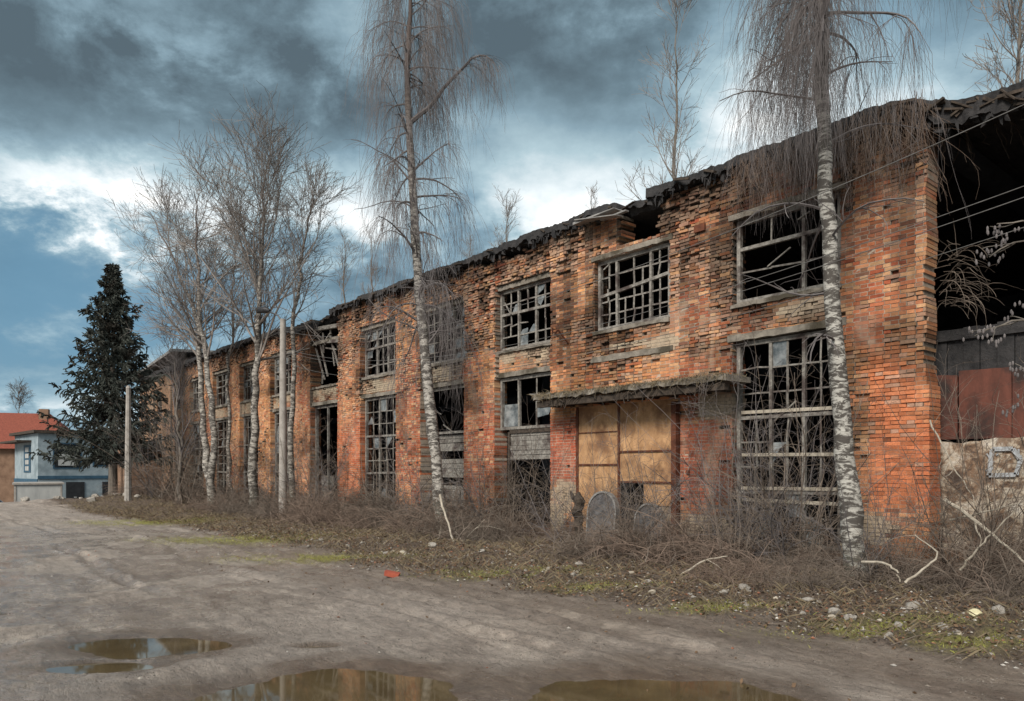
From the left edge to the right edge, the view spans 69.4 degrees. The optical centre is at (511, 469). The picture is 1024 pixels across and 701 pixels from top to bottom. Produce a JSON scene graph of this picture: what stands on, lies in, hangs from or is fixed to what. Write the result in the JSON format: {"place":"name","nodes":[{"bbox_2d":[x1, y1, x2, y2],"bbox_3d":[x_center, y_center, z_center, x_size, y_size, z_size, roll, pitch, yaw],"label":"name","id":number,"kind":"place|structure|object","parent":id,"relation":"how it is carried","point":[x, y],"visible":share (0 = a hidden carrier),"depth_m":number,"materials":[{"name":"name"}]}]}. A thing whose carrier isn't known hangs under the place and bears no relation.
{"place":"outdoors","nodes":[
{"label":"outdoors","id":0,"kind":"place"},
{"bbox_2d":[0,496,1023,700],"bbox_3d":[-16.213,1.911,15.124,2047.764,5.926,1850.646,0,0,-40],"label":"ground","id":1,"kind":"structure","parent":0,"point":[110,582],"depth_m":8.01,"materials":[{"name":"gravel"}]},
{"bbox_2d":[5,378,34,412],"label":"bare tree","id":2,"kind":"object","parent":1,"relation":"on","point":[20,397],"visible":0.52,"depth_m":89.71,"materials":[{"name":"grey plant"}]},
{"bbox_2d":[0,409,67,501],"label":"red roofed house","id":3,"kind":"structure","parent":1,"relation":"on","point":[14,422],"depth_m":77.83,"materials":[{"name":"tile"}]},
{"bbox_2d":[12,482,63,501],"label":"storage container","id":4,"kind":"object","parent":1,"relation":"on","point":[39,490],"visible":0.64,"depth_m":49.74,"materials":[{"name":"white metal"}]},
{"bbox_2d":[0,430,121,498],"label":"blue house","id":5,"kind":"structure","parent":1,"relation":"on","point":[86,482],"depth_m":58.72,"materials":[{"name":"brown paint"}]},
{"bbox_2d":[53,442,81,468],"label":"window","id":6,"kind":"structure","parent":5,"relation":"in","point":[67,464],"depth_m":58.26,"materials":[{"name":"blue glass"}]},
{"bbox_2d":[66,482,84,498],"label":"garage door","id":7,"kind":"structure","parent":5,"relation":"in","point":[75,490],"depth_m":58.77,"materials":[{"name":"grey metal"}]},
{"bbox_2d":[46,664,153,673],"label":"puddle","id":8,"kind":"object","parent":1,"relation":"on","point":[87,668],"visible":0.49,"depth_m":6.46,"materials":[{"name":"liquid"}]},
{"bbox_2d":[27,263,188,495],"bbox_3d":[-20.167,-4.393,37.391,7.439,12.226,6.954,0,0,-40],"label":"spruce tree","id":9,"kind":"object","parent":1,"relation":"on","point":[108,363],"visible":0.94,"depth_m":36.98,"materials":[{"name":"green plant"}]},
{"bbox_2d":[124,385,131,500],"bbox_3d":[-17.380,-1.116,33.490,0.299,5.392,0.343,0,0,-19],"label":"concrete pole","id":10,"kind":"object","parent":1,"relation":"on","point":[128,493],"visible":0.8,"depth_m":33.37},
{"bbox_2d":[48,380,225,499],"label":"sapling shrub","id":11,"kind":"object","parent":1,"relation":"on","point":[157,480],"visible":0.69,"depth_m":33.50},
{"bbox_2d":[93,395,200,498],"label":"sapling shrub","id":12,"kind":"object","parent":1,"relation":"on","point":[149,483],"visible":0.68,"depth_m":33.95,"materials":[{"name":"plant"}]},
{"bbox_2d":[68,638,231,663],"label":"puddle","id":13,"kind":"object","parent":1,"relation":"on","point":[138,648],"visible":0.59,"depth_m":7.22,"materials":[{"name":"liquid"}]},
{"bbox_2d":[115,362,243,503],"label":"sapling shrub","id":14,"kind":"object","parent":1,"relation":"on","point":[177,497],"visible":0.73,"depth_m":32.15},
{"bbox_2d":[143,309,223,503],"bbox_3d":[-14.620,-2.957,32.472,3.692,9.284,4.199,0,0,-6],"label":"bare tree","id":15,"kind":"object","parent":1,"relation":"on","point":[177,389],"visible":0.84,"depth_m":32.56,"materials":[{"name":"grey plant"}]},
{"bbox_2d":[104,130,296,505],"bbox_3d":[-14.725,-6.312,34.154,7.391,16.369,12.575,0,0,-40],"label":"birch tree","id":16,"kind":"object","parent":1,"relation":"on","point":[199,343],"visible":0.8,"depth_m":31.58,"materials":[{"name":"plant"}]},
{"bbox_2d":[158,395,245,505],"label":"sapling shrub","id":17,"kind":"object","parent":1,"relation":"on","point":[186,480],"visible":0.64,"depth_m":32.37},
{"bbox_2d":[157,471,266,510],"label":"bramble bush","id":18,"kind":"object","parent":1,"relation":"on","point":[233,492],"visible":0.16,"depth_m":30.07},
{"bbox_2d":[165,415,278,502],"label":"sapling shrub","id":19,"kind":"object","parent":1,"relation":"on","point":[229,468],"visible":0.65,"depth_m":31.14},
{"bbox_2d":[199,484,268,516],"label":"bramble bush","id":20,"kind":"object","parent":1,"relation":"on","point":[230,509],"visible":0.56,"depth_m":26.18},
{"bbox_2d":[196,201,277,497],"bbox_3d":[-12.047,-5.098,32.587,3.439,13.668,4.408,0,0,-40],"label":"birch tree","id":21,"kind":"object","parent":1,"relation":"on","point":[229,353],"visible":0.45,"depth_m":32.83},
{"bbox_2d":[189,470,296,512],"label":"bramble bush","id":22,"kind":"object","parent":1,"relation":"on","point":[238,495],"visible":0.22,"depth_m":27.73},
{"bbox_2d":[150,80,337,508],"bbox_3d":[-8.936,-5.835,26.747,7.460,15.327,5.678,0,0,-20],"label":"birch tree","id":23,"kind":"object","parent":1,"relation":"on","point":[257,282],"visible":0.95,"depth_m":26.65,"materials":[{"name":"plant"}]},
{"bbox_2d":[228,483,298,519],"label":"bramble bush","id":24,"kind":"object","parent":1,"relation":"on","point":[265,512],"visible":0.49,"depth_m":23.88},
{"bbox_2d":[210,410,322,501],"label":"sapling shrub","id":25,"kind":"object","parent":1,"relation":"on","point":[259,463],"visible":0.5,"depth_m":28.48,"materials":[{"name":"plant"}]},
{"bbox_2d":[255,307,286,511],"bbox_3d":[-8.466,-1.989,26.027,1.327,7.580,0.300,0,0,23],"label":"lamp post","id":26,"kind":"object","parent":1,"relation":"on","point":[283,408],"visible":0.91,"depth_m":25.73,"materials":[{"name":"concrete"}]},
{"bbox_2d":[285,186,1023,360],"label":"cable","id":27,"kind":"object","parent":26,"relation":"attached to","point":[721,289],"visible":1,"depth_m":9.56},
{"bbox_2d":[285,197,1023,364],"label":"cable","id":28,"kind":"object","parent":26,"relation":"attached to","point":[720,297],"visible":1,"depth_m":9.56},
{"bbox_2d":[286,104,1023,336],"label":"cable","id":29,"kind":"object","parent":26,"relation":"attached to","point":[733,229],"visible":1,"depth_m":9.39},
{"bbox_2d":[296,227,1023,378],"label":"cable","id":30,"kind":"object","parent":26,"relation":"attached to","point":[714,321],"visible":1,"depth_m":9.67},
{"bbox_2d":[212,378,340,509],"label":"sapling shrub","id":31,"kind":"object","parent":1,"relation":"on","point":[298,470],"visible":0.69,"depth_m":25.70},
{"bbox_2d":[235,463,382,524],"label":"bramble bush","id":32,"kind":"object","parent":1,"relation":"on","point":[291,510],"visible":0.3,"depth_m":23.57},
{"bbox_2d":[263,148,362,503],"bbox_3d":[-7.162,-4.827,26.593,3.544,13.334,3.932,0,0,-40],"label":"birch tree","id":33,"kind":"object","parent":1,"relation":"on","point":[318,194],"visible":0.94,"depth_m":26.65,"materials":[{"name":"plant"}]},
{"bbox_2d":[243,476,385,524],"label":"bramble bush","id":34,"kind":"object","parent":1,"relation":"on","point":[300,515],"visible":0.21,"depth_m":22.25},
{"bbox_2d":[190,669,457,700],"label":"puddle","id":35,"kind":"object","parent":1,"relation":"on","point":[337,685],"visible":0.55,"depth_m":5.84,"materials":[{"name":"liquid"}]},
{"bbox_2d":[273,408,375,502],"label":"sapling shrub","id":36,"kind":"object","parent":1,"relation":"on","point":[318,463],"visible":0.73,"depth_m":25.20,"materials":[{"name":"plant"}]},
{"bbox_2d":[261,473,389,528],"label":"bramble bush","id":37,"kind":"object","parent":1,"relation":"on","point":[325,510],"visible":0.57,"depth_m":21.31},
{"bbox_2d":[328,219,358,302],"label":"bare tree","id":38,"kind":"object","parent":1,"relation":"on","point":[344,270],"visible":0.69,"depth_m":64.32,"materials":[{"name":"grey plant"}]},
{"bbox_2d":[316,423,389,503],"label":"sapling shrub","id":39,"kind":"object","parent":1,"relation":"on","point":[345,477],"visible":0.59,"depth_m":24.00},
{"bbox_2d":[285,416,423,513],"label":"sapling shrub","id":40,"kind":"object","parent":1,"relation":"on","point":[387,500],"visible":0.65,"depth_m":22.44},
{"bbox_2d":[312,496,403,532],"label":"bramble bush","id":41,"kind":"object","parent":1,"relation":"on","point":[350,525],"visible":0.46,"depth_m":20.06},
{"bbox_2d":[303,471,432,522],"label":"bramble bush","id":42,"kind":"object","parent":1,"relation":"on","point":[358,504],"visible":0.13,"depth_m":23.02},
{"bbox_2d":[323,468,455,527],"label":"bramble bush","id":43,"kind":"object","parent":1,"relation":"on","point":[375,500],"visible":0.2,"depth_m":21.39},
{"bbox_2d":[334,457,454,523],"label":"bramble bush","id":44,"kind":"object","parent":1,"relation":"on","point":[379,505],"visible":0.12,"depth_m":22.03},
{"bbox_2d":[364,404,463,515],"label":"sapling shrub","id":45,"kind":"object","parent":1,"relation":"on","point":[411,496],"visible":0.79,"depth_m":20.93,"materials":[{"name":"plant"}]},
{"bbox_2d":[340,0,519,521],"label":"birch tree","id":46,"kind":"object","parent":1,"relation":"on","point":[413,166],"visible":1,"depth_m":20.12,"materials":[{"name":"grey plant"}]},
{"bbox_2d":[336,466,530,542],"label":"bramble bush","id":47,"kind":"object","parent":1,"relation":"on","point":[422,525],"visible":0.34,"depth_m":18.31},
{"bbox_2d":[364,450,549,539],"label":"bramble bush","id":48,"kind":"object","parent":1,"relation":"on","point":[450,509],"visible":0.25,"depth_m":18.76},
{"bbox_2d":[397,498,537,541],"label":"bramble bush","id":49,"kind":"object","parent":1,"relation":"on","point":[441,530],"visible":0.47,"depth_m":17.72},
{"bbox_2d":[411,417,528,529],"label":"sapling shrub","id":50,"kind":"object","parent":1,"relation":"on","point":[456,487],"visible":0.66,"depth_m":18.79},
{"bbox_2d":[402,389,542,526],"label":"sapling shrub","id":51,"kind":"object","parent":1,"relation":"on","point":[477,494],"visible":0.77,"depth_m":18.54,"materials":[{"name":"plant"}]},
{"bbox_2d":[436,502,530,544],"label":"bramble bush","id":52,"kind":"object","parent":1,"relation":"on","point":[472,536],"visible":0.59,"depth_m":16.52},
{"bbox_2d":[490,187,520,246],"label":"bare tree","id":53,"kind":"object","parent":1,"relation":"on","point":[510,207],"visible":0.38,"depth_m":56.67,"materials":[{"name":"grey plant"}]},
{"bbox_2d":[443,434,579,539],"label":"sapling shrub","id":54,"kind":"object","parent":1,"relation":"on","point":[501,520],"visible":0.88,"depth_m":16.90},
{"bbox_2d":[3,569,1023,700],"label":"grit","id":55,"kind":"object","parent":1,"relation":"on","point":[536,636],"visible":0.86,"depth_m":7.40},
{"bbox_2d":[469,501,568,539],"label":"bramble bush","id":56,"kind":"object","parent":1,"relation":"on","point":[541,532],"visible":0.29,"depth_m":17.55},
{"bbox_2d":[471,388,580,537],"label":"sapling shrub","id":57,"kind":"object","parent":1,"relation":"on","point":[520,504],"visible":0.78,"depth_m":17.59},
{"bbox_2d":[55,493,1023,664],"bbox_3d":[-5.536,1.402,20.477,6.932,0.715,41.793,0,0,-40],"label":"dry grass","id":58,"kind":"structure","parent":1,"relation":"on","point":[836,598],"depth_m":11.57,"materials":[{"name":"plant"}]},
{"bbox_2d":[68,516,1023,655],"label":"grass","id":59,"kind":"structure","parent":1,"relation":"on","point":[249,538],"depth_m":11.94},
{"bbox_2d":[69,500,1023,700],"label":"leaf litter","id":60,"kind":"object","parent":1,"relation":"on","point":[857,603],"visible":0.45,"depth_m":10.86,"materials":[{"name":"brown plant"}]},
{"bbox_2d":[496,425,625,541],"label":"sapling shrub","id":61,"kind":"object","parent":1,"relation":"on","point":[560,506],"visible":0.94,"depth_m":15.69,"materials":[{"name":"plant"}]},
{"bbox_2d":[117,79,1023,571],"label":"factory building","id":62,"kind":"structure","parent":1,"relation":"on","point":[899,323],"depth_m":16.03,"materials":[{"name":"brick"}]},
{"bbox_2d":[315,404,336,501],"bbox_3d":[-6.808,-0.520,27.589,0.100,3.820,2.180,0,0,-40],"label":"window","id":63,"kind":"structure","parent":62,"relation":"in","point":[328,407],"depth_m":28.05,"materials":[{"name":"grey wood"}]},
{"bbox_2d":[365,323,395,376],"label":"window","id":64,"kind":"structure","parent":62,"relation":"in","point":[378,347],"depth_m":24.81,"materials":[{"name":"grey wood"}]},
{"bbox_2d":[365,395,395,506],"bbox_3d":[-4.270,-0.520,24.562,0.090,3.820,2.280,0,0,-40],"label":"window","id":65,"kind":"structure","parent":62,"relation":"in","point":[382,407],"depth_m":24.72,"materials":[{"name":"grey wood"}]},
{"bbox_2d":[426,304,466,363],"bbox_3d":[-1.907,-3.950,21.715,0.135,1.580,2.180,0,0,-40],"label":"window","id":66,"kind":"structure","parent":62,"relation":"in","point":[462,306],"depth_m":21.47,"materials":[{"name":"grey wood"}]},
{"bbox_2d":[500,278,550,350],"bbox_3d":[0.392,-3.950,18.977,0.139,1.580,2.130,0,0,-40],"label":"window","id":67,"kind":"structure","parent":62,"relation":"in","point":[539,286],"depth_m":19.12,"materials":[{"name":"grey wood"}]},
{"bbox_2d":[500,372,551,429],"bbox_3d":[0.396,-1.745,18.981,0.127,1.370,2.130,0,0,-40],"label":"window","id":68,"kind":"structure","parent":62,"relation":"in","point":[510,415],"depth_m":19.36,"materials":[{"name":"grey wood"}]},
{"bbox_2d":[598,242,671,330],"bbox_3d":[2.668,-4.031,16.168,0.090,1.741,2.060,0,0,-40],"label":"window","id":69,"kind":"structure","parent":62,"relation":"in","point":[650,251],"depth_m":16.15,"materials":[{"name":"grey wood"}]},
{"bbox_2d":[615,0,714,200],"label":"bare tree","id":70,"kind":"object","parent":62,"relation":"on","point":[673,153],"visible":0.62,"depth_m":35.34,"materials":[{"name":"grey plant"}]},
{"bbox_2d":[737,330,840,550],"bbox_3d":[4.969,-0.520,13.386,0.147,3.820,2.040,0,0,-40],"label":"window","id":71,"kind":"structure","parent":62,"relation":"in","point":[778,346],"depth_m":13.46,"materials":[{"name":"grey wood"}]},
{"bbox_2d":[737,192,841,303],"bbox_3d":[4.967,-3.950,13.385,0.152,1.580,2.040,0,0,-40],"label":"window","id":72,"kind":"structure","parent":62,"relation":"in","point":[804,233],"depth_m":13.43,"materials":[{"name":"grey wood"}]},
{"bbox_2d":[727,90,979,238],"bbox_3d":[5.336,-4.786,12.308,0.556,2.069,4.180,0,0,-40],"label":"dead creeper","id":73,"kind":"object","parent":62,"relation":"hanging from","point":[886,129],"visible":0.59,"depth_m":11.90,"materials":[{"name":"plant"}]},
{"bbox_2d":[910,219,1022,326],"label":"dry shrub","id":74,"kind":"object","parent":62,"relation":"attached to","point":[962,298],"visible":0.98,"depth_m":11.15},
{"bbox_2d":[570,491,584,541],"bbox_3d":[1.360,1.135,15.607,0.355,1.389,0.290,0,0,18],"label":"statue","id":75,"kind":"object","parent":1,"relation":"on","point":[579,500],"visible":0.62,"depth_m":15.52,"materials":[{"name":"brown stone"}]},
{"bbox_2d":[513,411,670,531],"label":"sapling shrub","id":76,"kind":"object","parent":1,"relation":"on","point":[610,488],"visible":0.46,"depth_m":16.09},
{"bbox_2d":[585,491,619,544],"bbox_3d":[1.891,1.082,15.453,0.730,1.277,0.150,0,-6,42],"label":"gravestone","id":77,"kind":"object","parent":1,"relation":"on","point":[604,506],"depth_m":15.45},
{"bbox_2d":[503,488,710,567],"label":"bramble bush","id":78,"kind":"object","parent":1,"relation":"on","point":[583,549],"visible":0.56,"depth_m":13.25,"materials":[{"name":"plant"}]},
{"bbox_2d":[551,419,673,537],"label":"sapling shrub","id":79,"kind":"object","parent":1,"relation":"on","point":[620,521],"visible":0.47,"depth_m":14.85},
{"bbox_2d":[551,499,696,562],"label":"bramble bush","id":80,"kind":"object","parent":1,"relation":"on","point":[630,535],"visible":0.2,"depth_m":13.53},
{"bbox_2d":[567,456,685,556],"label":"sapling shrub","id":81,"kind":"object","parent":1,"relation":"on","point":[644,521],"visible":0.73,"depth_m":13.54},
{"bbox_2d":[633,503,665,548],"bbox_3d":[2.756,1.191,14.872,0.651,1.048,0.150,0,-6,42],"label":"concrete slab","id":82,"kind":"object","parent":1,"relation":"on","point":[646,512],"depth_m":14.87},
{"bbox_2d":[585,394,715,532],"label":"sapling shrub","id":83,"kind":"object","parent":1,"relation":"on","point":[679,483],"visible":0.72,"depth_m":14.66,"materials":[{"name":"plant"}]},
{"bbox_2d":[528,679,804,700],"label":"puddle","id":84,"kind":"object","parent":1,"relation":"on","point":[613,690],"visible":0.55,"depth_m":5.79,"materials":[{"name":"liquid"}]},
{"bbox_2d":[541,473,832,574],"bbox_3d":[3.149,1.048,13.066,4.626,2.102,4.506,0,0,21],"label":"bramble bush","id":85,"kind":"object","parent":1,"relation":"on","point":[659,556],"visible":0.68,"depth_m":12.55,"materials":[{"name":"plant"}]},
{"bbox_2d":[611,425,786,547],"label":"sapling shrub","id":86,"kind":"object","parent":1,"relation":"on","point":[699,500],"visible":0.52,"depth_m":13.93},
{"bbox_2d":[613,357,817,547],"bbox_3d":[3.761,-0.134,13.716,3.454,3.535,3.913,0,0,40],"label":"sapling shrub","id":87,"kind":"object","parent":1,"relation":"on","point":[701,449],"visible":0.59,"depth_m":13.46,"materials":[{"name":"plant"}]},
{"bbox_2d":[641,399,799,564],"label":"sapling shrub","id":88,"kind":"object","parent":1,"relation":"on","point":[745,530],"visible":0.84,"depth_m":12.14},
{"bbox_2d":[641,531,827,597],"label":"bramble bush","id":89,"kind":"object","parent":1,"relation":"on","point":[728,576],"visible":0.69,"depth_m":10.55,"materials":[{"name":"plant"}]},
{"bbox_2d":[625,323,846,557],"bbox_3d":[4.172,-0.389,13.198,3.926,4.017,4.446,0,0,38],"label":"sapling shrub","id":90,"kind":"object","parent":1,"relation":"on","point":[744,494],"visible":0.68,"depth_m":12.86,"materials":[{"name":"plant"}]},
{"bbox_2d":[684,389,884,563],"bbox_3d":[4.182,0.198,12.051,2.826,2.892,3.202,0,0,-8],"label":"sapling shrub","id":91,"kind":"object","parent":1,"relation":"on","point":[780,527],"visible":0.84,"depth_m":11.95,"materials":[{"name":"plant"}]},
{"bbox_2d":[694,290,919,557],"bbox_3d":[5.224,-0.614,12.914,4.372,4.832,3.769,0,0,-42],"label":"sapling shrub","id":92,"kind":"object","parent":1,"relation":"on","point":[765,493],"visible":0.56,"depth_m":12.44,"materials":[{"name":"plant"}]},
{"bbox_2d":[650,362,964,564],"bbox_3d":[4.842,-0.111,12.628,4.339,3.502,3.358,0,0,-2],"label":"sapling shrub","id":93,"kind":"object","parent":1,"relation":"on","point":[819,519],"visible":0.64,"depth_m":12.26,"materials":[{"name":"plant"}]},
{"bbox_2d":[728,537,900,597],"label":"bramble bush","id":94,"kind":"object","parent":1,"relation":"on","point":[817,581],"visible":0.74,"depth_m":9.90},
{"bbox_2d":[710,517,920,577],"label":"bramble bush","id":95,"kind":"object","parent":1,"relation":"on","point":[792,564],"visible":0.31,"depth_m":11.44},
{"bbox_2d":[679,0,1022,578],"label":"birch tree","id":96,"kind":"object","parent":1,"relation":"on","point":[820,38],"visible":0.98,"depth_m":10.92,"materials":[{"name":"grey plant"}]},
{"bbox_2d":[770,528,971,597],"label":"bramble bush","id":97,"kind":"object","parent":1,"relation":"on","point":[874,576],"visible":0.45,"depth_m":10.25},
{"bbox_2d":[782,427,968,579],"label":"sapling shrub","id":98,"kind":"object","parent":1,"relation":"on","point":[865,533],"visible":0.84,"depth_m":10.44,"materials":[{"name":"plant"}]},
{"bbox_2d":[832,408,996,581],"bbox_3d":[5.854,0.409,10.688,2.429,2.685,2.094,0,0,-45],"label":"sapling shrub","id":99,"kind":"object","parent":1,"relation":"on","point":[901,520],"visible":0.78,"depth_m":10.53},
{"bbox_2d":[827,519,1015,586],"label":"bramble bush","id":100,"kind":"object","parent":1,"relation":"on","point":[898,559],"visible":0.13,"depth_m":10.92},
{"bbox_2d":[860,341,1023,578],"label":"sapling shrub","id":101,"kind":"object","parent":1,"relation":"on","point":[944,519],"visible":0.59,"depth_m":10.50,"materials":[{"name":"plant"}]},
{"bbox_2d":[865,376,1023,591],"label":"sapling shrub","id":102,"kind":"object","parent":1,"relation":"on","point":[986,546],"visible":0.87,"depth_m":9.64,"materials":[{"name":"plant"}]},
{"bbox_2d":[866,335,1023,577],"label":"sapling shrub","id":103,"kind":"object","parent":1,"relation":"on","point":[986,503],"visible":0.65,"depth_m":10.29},
{"bbox_2d":[867,541,1022,598],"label":"bramble bush","id":104,"kind":"object","parent":1,"relation":"on","point":[944,584],"visible":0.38,"depth_m":9.77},
{"bbox_2d":[879,483,1023,604],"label":"bramble bush","id":105,"kind":"object","parent":1,"relation":"on","point":[981,571],"visible":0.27,"depth_m":9.74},
{"bbox_2d":[944,498,1023,562],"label":"fallen branch","id":106,"kind":"object","parent":105,"relation":"on","point":[965,513],"visible":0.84,"depth_m":9.83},
{"bbox_2d":[880,514,1023,615],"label":"bramble bush","id":107,"kind":"object","parent":1,"relation":"on","point":[1009,578],"visible":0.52,"depth_m":9.20,"materials":[{"name":"plant"}]},
{"bbox_2d":[893,508,1023,595],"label":"bramble bush","id":108,"kind":"object","parent":1,"relation":"on","point":[944,568],"visible":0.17,"depth_m":10.00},
{"bbox_2d":[951,575,1023,609],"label":"bramble bush","id":109,"kind":"object","parent":1,"relation":"on","point":[1013,597],"visible":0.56,"depth_m":8.55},
{"bbox_2d":[962,0,1023,92],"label":"bare tree","id":110,"kind":"object","parent":1,"relation":"on","point":[1013,27],"visible":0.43,"depth_m":25.14,"materials":[{"name":"grey plant"}]},
{"bbox_2d":[962,220,1023,417],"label":"alder sapling","id":111,"kind":"object","parent":1,"relation":"on","point":[1008,322],"visible":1,"depth_m":6.05,"materials":[{"name":"grey plant"}]},
{"bbox_2d":[0,0,1023,430],"label":"sky","id":112,"kind":"structure","parent":0,"point":[87,87],"materials":[{"name":"blue"}]},
{"bbox_2d":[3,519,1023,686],"bbox_3d":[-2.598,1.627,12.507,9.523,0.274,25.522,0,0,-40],"label":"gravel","id":113,"kind":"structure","parent":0,"point":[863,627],"depth_m":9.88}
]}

